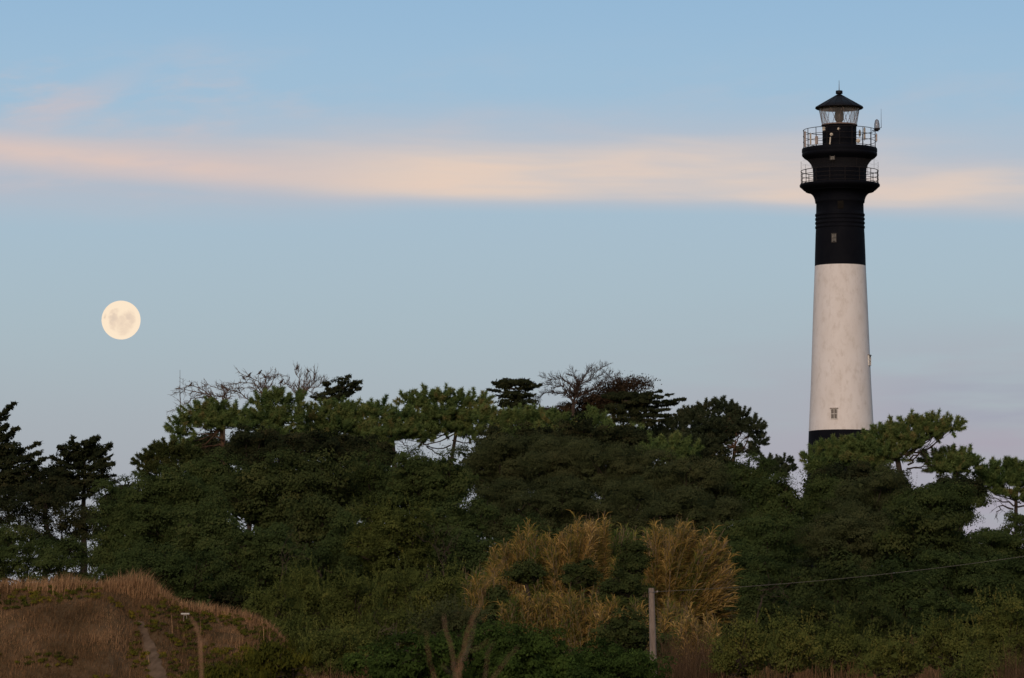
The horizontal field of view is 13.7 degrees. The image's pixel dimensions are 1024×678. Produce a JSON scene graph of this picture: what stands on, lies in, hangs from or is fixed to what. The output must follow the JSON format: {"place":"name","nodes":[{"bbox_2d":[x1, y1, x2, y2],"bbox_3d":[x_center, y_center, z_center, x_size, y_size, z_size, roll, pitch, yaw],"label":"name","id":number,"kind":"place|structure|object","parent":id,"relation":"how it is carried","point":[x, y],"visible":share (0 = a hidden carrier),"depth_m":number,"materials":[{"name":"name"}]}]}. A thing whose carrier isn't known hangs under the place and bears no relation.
{"place":"outdoors","nodes":[
{"label":"outdoors","id":0,"kind":"place"},
{"bbox_2d":[102,301,140,339],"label":"moon","id":1,"kind":"object","parent":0,"point":[121,320],"visible":1,"depth_m":9005.09,"materials":[{"name":"beige"}]},
{"bbox_2d":[0,577,304,677],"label":"mound","id":2,"kind":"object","parent":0,"point":[9,625],"visible":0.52,"depth_m":81.67,"materials":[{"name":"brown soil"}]},
{"bbox_2d":[0,583,306,677],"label":"weeds","id":3,"kind":"object","parent":2,"relation":"on","point":[219,651],"visible":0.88,"depth_m":82.64,"materials":[{"name":"brown plant"}]},
{"bbox_2d":[0,566,333,677],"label":"crest grass","id":4,"kind":"structure","parent":0,"point":[78,583],"depth_m":83.75,"materials":[{"name":"brown plant"}]},
{"bbox_2d":[0,0,1023,582],"label":"sky","id":5,"kind":"structure","parent":0,"point":[391,195],"materials":[{"name":"blue"}]},
{"bbox_2d":[304,606,1023,677],"bbox_3d":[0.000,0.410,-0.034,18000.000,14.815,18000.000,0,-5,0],"label":"ground","id":6,"kind":"structure","parent":0,"point":[656,638],"depth_m":130.23,"materials":[{"name":"soil"}]},
{"bbox_2d":[0,401,50,505],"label":"cypress tree","id":7,"kind":"object","parent":6,"relation":"on","point":[11,455],"visible":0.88,"depth_m":229.34,"materials":[{"name":"green plant"}]},
{"bbox_2d":[0,484,54,581],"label":"open tree","id":8,"kind":"object","parent":6,"relation":"on","point":[10,503],"visible":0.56,"depth_m":220.55,"materials":[{"name":"green plant"}]},
{"bbox_2d":[0,520,70,585],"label":"open tree","id":9,"kind":"object","parent":6,"relation":"on","point":[20,563],"visible":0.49,"depth_m":214.25,"materials":[{"name":"green plant"}]},
{"bbox_2d":[15,479,104,570],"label":"open tree","id":10,"kind":"object","parent":6,"relation":"on","point":[80,529],"visible":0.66,"depth_m":222.22,"materials":[{"name":"green plant"}]},
{"bbox_2d":[29,531,103,583],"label":"open tree","id":11,"kind":"object","parent":6,"relation":"on","point":[59,550],"visible":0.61,"depth_m":210.72,"materials":[{"name":"green plant"}]},
{"bbox_2d":[39,434,117,572],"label":"cypress tree","id":12,"kind":"object","parent":6,"relation":"on","point":[76,453],"visible":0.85,"depth_m":237.55,"materials":[{"name":"green plant"}]},
{"bbox_2d":[83,469,152,579],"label":"leafy tree","id":13,"kind":"object","parent":6,"relation":"on","point":[118,513],"visible":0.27,"depth_m":206.90,"materials":[{"name":"green plant"}]},
{"bbox_2d":[87,536,192,582],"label":"leafy tree","id":14,"kind":"object","parent":6,"relation":"on","point":[128,560],"visible":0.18,"depth_m":188.10,"materials":[{"name":"green plant"}]},
{"bbox_2d":[129,436,203,478],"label":"pine tree","id":15,"kind":"object","parent":6,"relation":"on","point":[164,451],"visible":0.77,"depth_m":235.87,"materials":[{"name":"green plant"}]},
{"bbox_2d":[114,462,237,555],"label":"leafy tree","id":16,"kind":"object","parent":6,"relation":"on","point":[156,495],"visible":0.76,"depth_m":202.90,"materials":[{"name":"green plant"}]},
{"bbox_2d":[122,542,231,606],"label":"leafy tree","id":17,"kind":"object","parent":6,"relation":"on","point":[181,575],"visible":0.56,"depth_m":178.82,"materials":[{"name":"green plant"}]},
{"bbox_2d":[154,496,248,600],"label":"leafy tree","id":18,"kind":"object","parent":6,"relation":"on","point":[203,532],"visible":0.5,"depth_m":190.79,"materials":[{"name":"green plant"}]},
{"bbox_2d":[162,396,253,463],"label":"pine tree","id":19,"kind":"object","parent":6,"relation":"on","point":[210,413],"visible":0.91,"depth_m":290.04,"materials":[{"name":"green plant"}]},
{"bbox_2d":[175,447,247,609],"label":"leafy tree","id":20,"kind":"object","parent":6,"relation":"on","point":[206,471],"visible":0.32,"depth_m":211.19,"materials":[{"name":"green plant"}]},
{"bbox_2d":[179,657,271,677],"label":"shrub","id":21,"kind":"object","parent":6,"relation":"on","point":[220,670],"visible":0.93,"depth_m":74.77,"materials":[{"name":"green plant"}]},
{"bbox_2d":[210,423,282,530],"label":"shaded tree","id":22,"kind":"object","parent":6,"relation":"on","point":[243,442],"visible":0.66,"depth_m":277.35,"materials":[{"name":"green plant"}]},
{"bbox_2d":[205,521,316,600],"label":"leafy tree","id":23,"kind":"object","parent":6,"relation":"on","point":[248,553],"visible":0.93,"depth_m":183.03,"materials":[{"name":"green plant"}]},
{"bbox_2d":[215,446,325,530],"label":"leafy tree","id":24,"kind":"object","parent":6,"relation":"on","point":[258,488],"visible":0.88,"depth_m":204.61,"materials":[{"name":"green plant"}]},
{"bbox_2d":[237,564,307,625],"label":"shrub","id":25,"kind":"object","parent":6,"relation":"on","point":[259,602],"visible":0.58,"depth_m":127.30,"materials":[{"name":"green plant"}]},
{"bbox_2d":[233,385,313,435],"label":"pine tree","id":26,"kind":"object","parent":6,"relation":"on","point":[269,414],"visible":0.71,"depth_m":288.06,"materials":[{"name":"green plant"}]},
{"bbox_2d":[235,634,322,677],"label":"shrub","id":27,"kind":"object","parent":6,"relation":"on","point":[278,660],"visible":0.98,"depth_m":75.50,"materials":[{"name":"green plant"}]},
{"bbox_2d":[263,427,340,469],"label":"shaded tree","id":28,"kind":"object","parent":6,"relation":"on","point":[295,441],"visible":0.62,"depth_m":273.49,"materials":[{"name":"green plant"}]},
{"bbox_2d":[272,552,340,631],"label":"shrub","id":29,"kind":"object","parent":6,"relation":"on","point":[308,585],"visible":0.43,"depth_m":133.27,"materials":[{"name":"green plant"}]},
{"bbox_2d":[280,447,366,514],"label":"leafy tree","id":30,"kind":"object","parent":6,"relation":"on","point":[336,484],"visible":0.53,"depth_m":207.03,"materials":[{"name":"green plant"}]},
{"bbox_2d":[278,490,371,629],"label":"leafy tree","id":31,"kind":"object","parent":6,"relation":"on","point":[309,517],"visible":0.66,"depth_m":192.77,"materials":[{"name":"green plant"}]},
{"bbox_2d":[290,608,378,677],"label":"shrub","id":32,"kind":"object","parent":6,"relation":"on","point":[331,646],"visible":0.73,"depth_m":111.10,"materials":[{"name":"green plant"}]},
{"bbox_2d":[295,395,381,467],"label":"pine tree","id":33,"kind":"object","parent":6,"relation":"on","point":[348,416],"visible":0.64,"depth_m":291.80,"materials":[{"name":"green plant"}]},
{"bbox_2d":[302,510,375,588],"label":"leafy tree","id":34,"kind":"object","parent":6,"relation":"on","point":[329,552],"visible":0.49,"depth_m":189.06,"materials":[{"name":"green plant"}]},
{"bbox_2d":[313,559,389,634],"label":"shrub","id":35,"kind":"object","parent":6,"relation":"on","point":[345,598],"visible":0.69,"depth_m":125.14,"materials":[{"name":"green plant"}]},
{"bbox_2d":[338,443,400,587],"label":"leafy tree","id":36,"kind":"object","parent":6,"relation":"on","point":[372,476],"visible":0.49,"depth_m":208.91,"materials":[{"name":"green plant"}]},
{"bbox_2d":[342,588,433,656],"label":"shrub","id":37,"kind":"object","parent":6,"relation":"on","point":[375,624],"visible":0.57,"depth_m":117.37,"materials":[{"name":"green plant"}]},
{"bbox_2d":[352,393,427,467],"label":"pine tree","id":38,"kind":"object","parent":6,"relation":"on","point":[396,422],"visible":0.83,"depth_m":285.99,"materials":[{"name":"green plant"}]},
{"bbox_2d":[341,487,445,583],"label":"leafy tree","id":39,"kind":"object","parent":6,"relation":"on","point":[390,533],"visible":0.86,"depth_m":175.08,"materials":[{"name":"green plant"}]},
{"bbox_2d":[367,552,434,614],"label":"shrub","id":40,"kind":"object","parent":6,"relation":"on","point":[396,592],"visible":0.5,"depth_m":129.20,"materials":[{"name":"green plant"}]},
{"bbox_2d":[336,629,470,677],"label":"leafy bush","id":41,"kind":"object","parent":6,"relation":"on","point":[411,661],"visible":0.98,"depth_m":75.23,"materials":[{"name":"green plant"}]},
{"bbox_2d":[368,442,479,582],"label":"leafy tree","id":42,"kind":"object","parent":6,"relation":"on","point":[442,479],"visible":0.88,"depth_m":204.46,"materials":[{"name":"green plant"}]},
{"bbox_2d":[397,553,485,633],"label":"shrub","id":43,"kind":"object","parent":6,"relation":"on","point":[438,586],"visible":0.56,"depth_m":121.12,"materials":[{"name":"green plant"}]},
{"bbox_2d":[392,381,496,458],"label":"pine tree","id":44,"kind":"object","parent":6,"relation":"on","point":[452,414],"visible":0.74,"depth_m":294.01,"materials":[{"name":"green plant"}]},
{"bbox_2d":[399,588,496,670],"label":"shrub","id":45,"kind":"object","parent":6,"relation":"on","point":[454,619],"visible":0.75,"depth_m":113.19,"materials":[{"name":"green plant"}]},
{"bbox_2d":[422,494,499,574],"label":"leafy tree","id":46,"kind":"object","parent":6,"relation":"on","point":[451,515],"visible":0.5,"depth_m":185.31,"materials":[{"name":"green plant"}]},
{"bbox_2d":[439,524,513,584],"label":"leafy tree","id":47,"kind":"object","parent":6,"relation":"on","point":[474,547],"visible":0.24,"depth_m":176.94,"materials":[{"name":"green plant"}]},
{"bbox_2d":[462,464,539,541],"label":"leafy tree","id":48,"kind":"object","parent":6,"relation":"on","point":[499,497],"visible":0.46,"depth_m":199.09,"materials":[{"name":"green plant"}]},
{"bbox_2d":[450,419,560,492],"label":"leafy tree","id":49,"kind":"object","parent":6,"relation":"on","point":[487,460],"visible":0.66,"depth_m":224.22,"materials":[{"name":"green plant"}]},
{"bbox_2d":[471,402,555,437],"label":"pine tree","id":50,"kind":"object","parent":6,"relation":"on","point":[487,414],"visible":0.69,"depth_m":283.92,"materials":[{"name":"green plant"}]},
{"bbox_2d":[485,377,543,409],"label":"cypress tree","id":51,"kind":"object","parent":6,"relation":"on","point":[515,396],"visible":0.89,"depth_m":302.22,"materials":[{"name":"green plant"}]},
{"bbox_2d":[455,614,594,677],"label":"leafy bush","id":52,"kind":"object","parent":6,"relation":"on","point":[535,654],"visible":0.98,"depth_m":76.98,"materials":[{"name":"green plant"}]},
{"bbox_2d":[482,517,580,607],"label":"reed clump","id":53,"kind":"object","parent":6,"relation":"on","point":[548,556],"visible":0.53,"depth_m":132.29,"materials":[{"name":"brown plant"}]},
{"bbox_2d":[507,467,618,541],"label":"leafy tree","id":54,"kind":"object","parent":6,"relation":"on","point":[555,501],"visible":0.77,"depth_m":196.76,"materials":[{"name":"green plant"}]},
{"bbox_2d":[516,424,609,493],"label":"leafy tree","id":55,"kind":"object","parent":6,"relation":"on","point":[552,459],"visible":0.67,"depth_m":222.31,"materials":[{"name":"green plant"}]},
{"bbox_2d":[493,582,649,652],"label":"reed clump","id":56,"kind":"object","parent":6,"relation":"on","point":[575,617],"visible":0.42,"depth_m":117.28,"materials":[{"name":"brown plant"}]},
{"bbox_2d":[533,362,619,415],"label":"bare tree","id":57,"kind":"object","parent":6,"relation":"on","point":[576,392],"visible":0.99,"depth_m":304.57,"materials":[{"name":"plant"}]},
{"bbox_2d":[556,554,603,600],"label":"shrub","id":58,"kind":"object","parent":6,"relation":"on","point":[583,574],"visible":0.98,"depth_m":126.50,"materials":[{"name":"green plant"}]},
{"bbox_2d":[566,509,612,596],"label":"reed clump","id":59,"kind":"object","parent":6,"relation":"on","point":[590,540],"visible":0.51,"depth_m":134.55,"materials":[{"name":"brown plant"}]},
{"bbox_2d":[563,437,667,524],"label":"leafy tree","id":60,"kind":"object","parent":6,"relation":"on","point":[620,465],"visible":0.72,"depth_m":220.74,"materials":[{"name":"green plant"}]},
{"bbox_2d":[559,637,677,677],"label":"leafy bush","id":61,"kind":"object","parent":6,"relation":"on","point":[622,663],"visible":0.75,"depth_m":79.17,"materials":[{"name":"green plant"}]},
{"bbox_2d":[575,373,661,423],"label":"bare tree","id":62,"kind":"object","parent":6,"relation":"on","point":[627,384],"visible":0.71,"depth_m":306.19,"materials":[{"name":"plant"}]},
{"bbox_2d":[588,606,649,655],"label":"shrub","id":63,"kind":"object","parent":6,"relation":"on","point":[627,632],"visible":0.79,"depth_m":103.33,"materials":[{"name":"green plant"}]},
{"bbox_2d":[590,568,656,609],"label":"shrub","id":64,"kind":"object","parent":6,"relation":"on","point":[625,584],"visible":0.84,"depth_m":123.29,"materials":[{"name":"green plant"}]},
{"bbox_2d":[587,469,668,541],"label":"leafy tree","id":65,"kind":"object","parent":6,"relation":"on","point":[630,496],"visible":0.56,"depth_m":196.74,"materials":[{"name":"green plant"}]},
{"bbox_2d":[591,420,664,454],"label":"shaded tree","id":66,"kind":"object","parent":6,"relation":"on","point":[631,435],"visible":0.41,"depth_m":275.30,"materials":[{"name":"green plant"}]},
{"bbox_2d":[612,536,654,603],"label":"shrub","id":67,"kind":"object","parent":6,"relation":"on","point":[633,558],"visible":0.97,"depth_m":127.45,"materials":[{"name":"green plant"}]},
{"bbox_2d":[599,389,686,426],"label":"cypress tree","id":68,"kind":"object","parent":6,"relation":"on","point":[637,406],"visible":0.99,"depth_m":300.02,"materials":[{"name":"green plant"}]},
{"bbox_2d":[303,634,1023,677],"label":"scrub grass","id":69,"kind":"structure","parent":6,"relation":"on","point":[806,674],"depth_m":106.08,"materials":[{"name":"green plant"}]},
{"bbox_2d":[636,428,704,462],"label":"pine tree","id":70,"kind":"object","parent":6,"relation":"on","point":[684,448],"visible":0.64,"depth_m":268.01,"materials":[{"name":"green plant"}]},
{"bbox_2d":[619,439,738,502],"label":"leafy tree","id":71,"kind":"object","parent":6,"relation":"on","point":[674,471],"visible":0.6,"depth_m":218.50,"materials":[{"name":"green plant"}]},
{"bbox_2d":[643,606,737,677],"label":"reddish grass","id":72,"kind":"structure","parent":6,"relation":"on","point":[689,670],"depth_m":101.09,"materials":[{"name":"brown plant"}]},
{"bbox_2d":[635,513,749,625],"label":"reed clump","id":73,"kind":"object","parent":6,"relation":"on","point":[681,561],"visible":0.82,"depth_m":131.19,"materials":[{"name":"brown plant"}]},
{"bbox_2d":[663,599,723,672],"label":"reed clump","id":74,"kind":"object","parent":6,"relation":"on","point":[715,629],"visible":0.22,"depth_m":109.31,"materials":[{"name":"brown plant"}]},
{"bbox_2d":[639,474,751,546],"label":"leafy tree","id":75,"kind":"object","parent":6,"relation":"on","point":[701,512],"visible":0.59,"depth_m":194.77,"materials":[{"name":"green plant"}]},
{"bbox_2d":[661,395,770,465],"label":"pine tree","id":76,"kind":"object","parent":6,"relation":"on","point":[708,427],"visible":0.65,"depth_m":299.98,"materials":[{"name":"green plant"}]},
{"bbox_2d":[699,607,779,677],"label":"shrub","id":77,"kind":"object","parent":6,"relation":"on","point":[744,651],"visible":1,"depth_m":99.34,"materials":[{"name":"green plant"}]},
{"bbox_2d":[710,450,781,520],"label":"leafy tree","id":78,"kind":"object","parent":6,"relation":"on","point":[748,475],"visible":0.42,"depth_m":221.43,"materials":[{"name":"green plant"}]},
{"bbox_2d":[695,509,809,565],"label":"leafy tree","id":79,"kind":"object","parent":6,"relation":"on","point":[754,531],"visible":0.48,"depth_m":189.17,"materials":[{"name":"green plant"}]},
{"bbox_2d":[729,542,802,605],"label":"leafy tree","id":80,"kind":"object","parent":6,"relation":"on","point":[766,572],"visible":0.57,"depth_m":173.00,"materials":[{"name":"green plant"}]},
{"bbox_2d":[728,586,803,637],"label":"shrub","id":81,"kind":"object","parent":6,"relation":"on","point":[746,611],"visible":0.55,"depth_m":131.04,"materials":[{"name":"green plant"}]},
{"bbox_2d":[740,469,813,525],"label":"leafy tree","id":82,"kind":"object","parent":6,"relation":"on","point":[770,497],"visible":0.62,"depth_m":215.22,"materials":[{"name":"green plant"}]},
{"bbox_2d":[765,603,831,677],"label":"shrub","id":83,"kind":"object","parent":6,"relation":"on","point":[797,643],"visible":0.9,"depth_m":103.16,"materials":[{"name":"green plant"}]},
{"bbox_2d":[793,590,846,639],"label":"shrub","id":84,"kind":"object","parent":6,"relation":"on","point":[822,608],"visible":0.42,"depth_m":133.13,"materials":[{"name":"green plant"}]},
{"bbox_2d":[796,465,850,525],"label":"leafy tree","id":85,"kind":"object","parent":6,"relation":"on","point":[819,487],"visible":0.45,"depth_m":217.28,"materials":[{"name":"green plant"}]},
{"bbox_2d":[783,546,873,610],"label":"leafy tree","id":86,"kind":"object","parent":6,"relation":"on","point":[836,588],"visible":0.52,"depth_m":168.94,"materials":[{"name":"green plant"}]},
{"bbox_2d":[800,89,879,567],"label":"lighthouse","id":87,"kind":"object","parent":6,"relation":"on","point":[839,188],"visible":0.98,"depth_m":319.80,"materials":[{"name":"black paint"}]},
{"bbox_2d":[809,600,878,677],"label":"shrub","id":88,"kind":"object","parent":6,"relation":"on","point":[842,637],"visible":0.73,"depth_m":107.12,"materials":[{"name":"green plant"}]},
{"bbox_2d":[788,494,916,576],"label":"leafy tree","id":89,"kind":"object","parent":6,"relation":"on","point":[854,529],"visible":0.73,"depth_m":190.48,"materials":[{"name":"green plant"}]},
{"bbox_2d":[817,457,916,520],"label":"leafy tree","id":90,"kind":"object","parent":6,"relation":"on","point":[872,492],"visible":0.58,"depth_m":210.52,"materials":[{"name":"green plant"}]},
{"bbox_2d":[830,579,913,644],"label":"shrub","id":91,"kind":"object","parent":6,"relation":"on","point":[885,616],"visible":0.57,"depth_m":127.00,"materials":[{"name":"green plant"}]},
{"bbox_2d":[798,408,968,473],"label":"pine tree","id":92,"kind":"object","parent":6,"relation":"on","point":[897,442],"visible":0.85,"depth_m":283.94,"materials":[{"name":"green plant"}]},
{"bbox_2d":[848,620,929,677],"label":"shrub","id":93,"kind":"object","parent":6,"relation":"on","point":[885,658],"visible":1,"depth_m":101.36,"materials":[{"name":"green plant"}]},
{"bbox_2d":[850,553,954,640],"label":"leafy tree","id":94,"kind":"object","parent":6,"relation":"on","point":[903,586],"visible":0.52,"depth_m":166.47,"materials":[{"name":"green plant"}]},
{"bbox_2d":[871,499,993,572],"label":"leafy tree","id":95,"kind":"object","parent":6,"relation":"on","point":[908,532],"visible":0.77,"depth_m":187.96,"materials":[{"name":"green plant"}]},
{"bbox_2d":[882,478,995,529],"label":"leafy tree","id":96,"kind":"object","parent":6,"relation":"on","point":[936,496],"visible":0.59,"depth_m":208.81,"materials":[{"name":"green plant"}]},
{"bbox_2d":[905,587,987,637],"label":"shrub","id":97,"kind":"object","parent":6,"relation":"on","point":[945,603],"visible":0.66,"depth_m":138.93,"materials":[{"name":"green plant"}]},
{"bbox_2d":[914,442,987,531],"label":"pine tree","id":98,"kind":"object","parent":6,"relation":"on","point":[953,461],"visible":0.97,"depth_m":285.79,"materials":[{"name":"green plant"}]},
{"bbox_2d":[912,608,994,677],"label":"shrub","id":99,"kind":"object","parent":6,"relation":"on","point":[941,640],"visible":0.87,"depth_m":109.27,"materials":[{"name":"green plant"}]},
{"bbox_2d":[907,542,1016,612],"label":"leafy tree","id":100,"kind":"object","parent":6,"relation":"on","point":[961,593],"visible":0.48,"depth_m":176.41,"materials":[{"name":"green plant"}]},
{"bbox_2d":[935,637,1023,677],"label":"shrub","id":101,"kind":"object","parent":6,"relation":"on","point":[974,665],"visible":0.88,"depth_m":95.39,"materials":[{"name":"green plant"}]},
{"bbox_2d":[958,553,1023,614],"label":"leafy tree","id":102,"kind":"object","parent":6,"relation":"on","point":[1002,577],"visible":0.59,"depth_m":166.96,"materials":[{"name":"green plant"}]},
{"bbox_2d":[959,527,1023,562],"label":"leafy tree","id":103,"kind":"object","parent":6,"relation":"on","point":[1004,542],"visible":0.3,"depth_m":194.96,"materials":[{"name":"green plant"}]},
{"bbox_2d":[963,584,1023,670],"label":"shrub","id":104,"kind":"object","parent":6,"relation":"on","point":[1008,623],"visible":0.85,"depth_m":115.25,"materials":[{"name":"green plant"}]},
{"bbox_2d":[970,455,1023,522],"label":"pine tree","id":105,"kind":"object","parent":6,"relation":"on","point":[996,475],"visible":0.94,"depth_m":287.62,"materials":[{"name":"green plant"}]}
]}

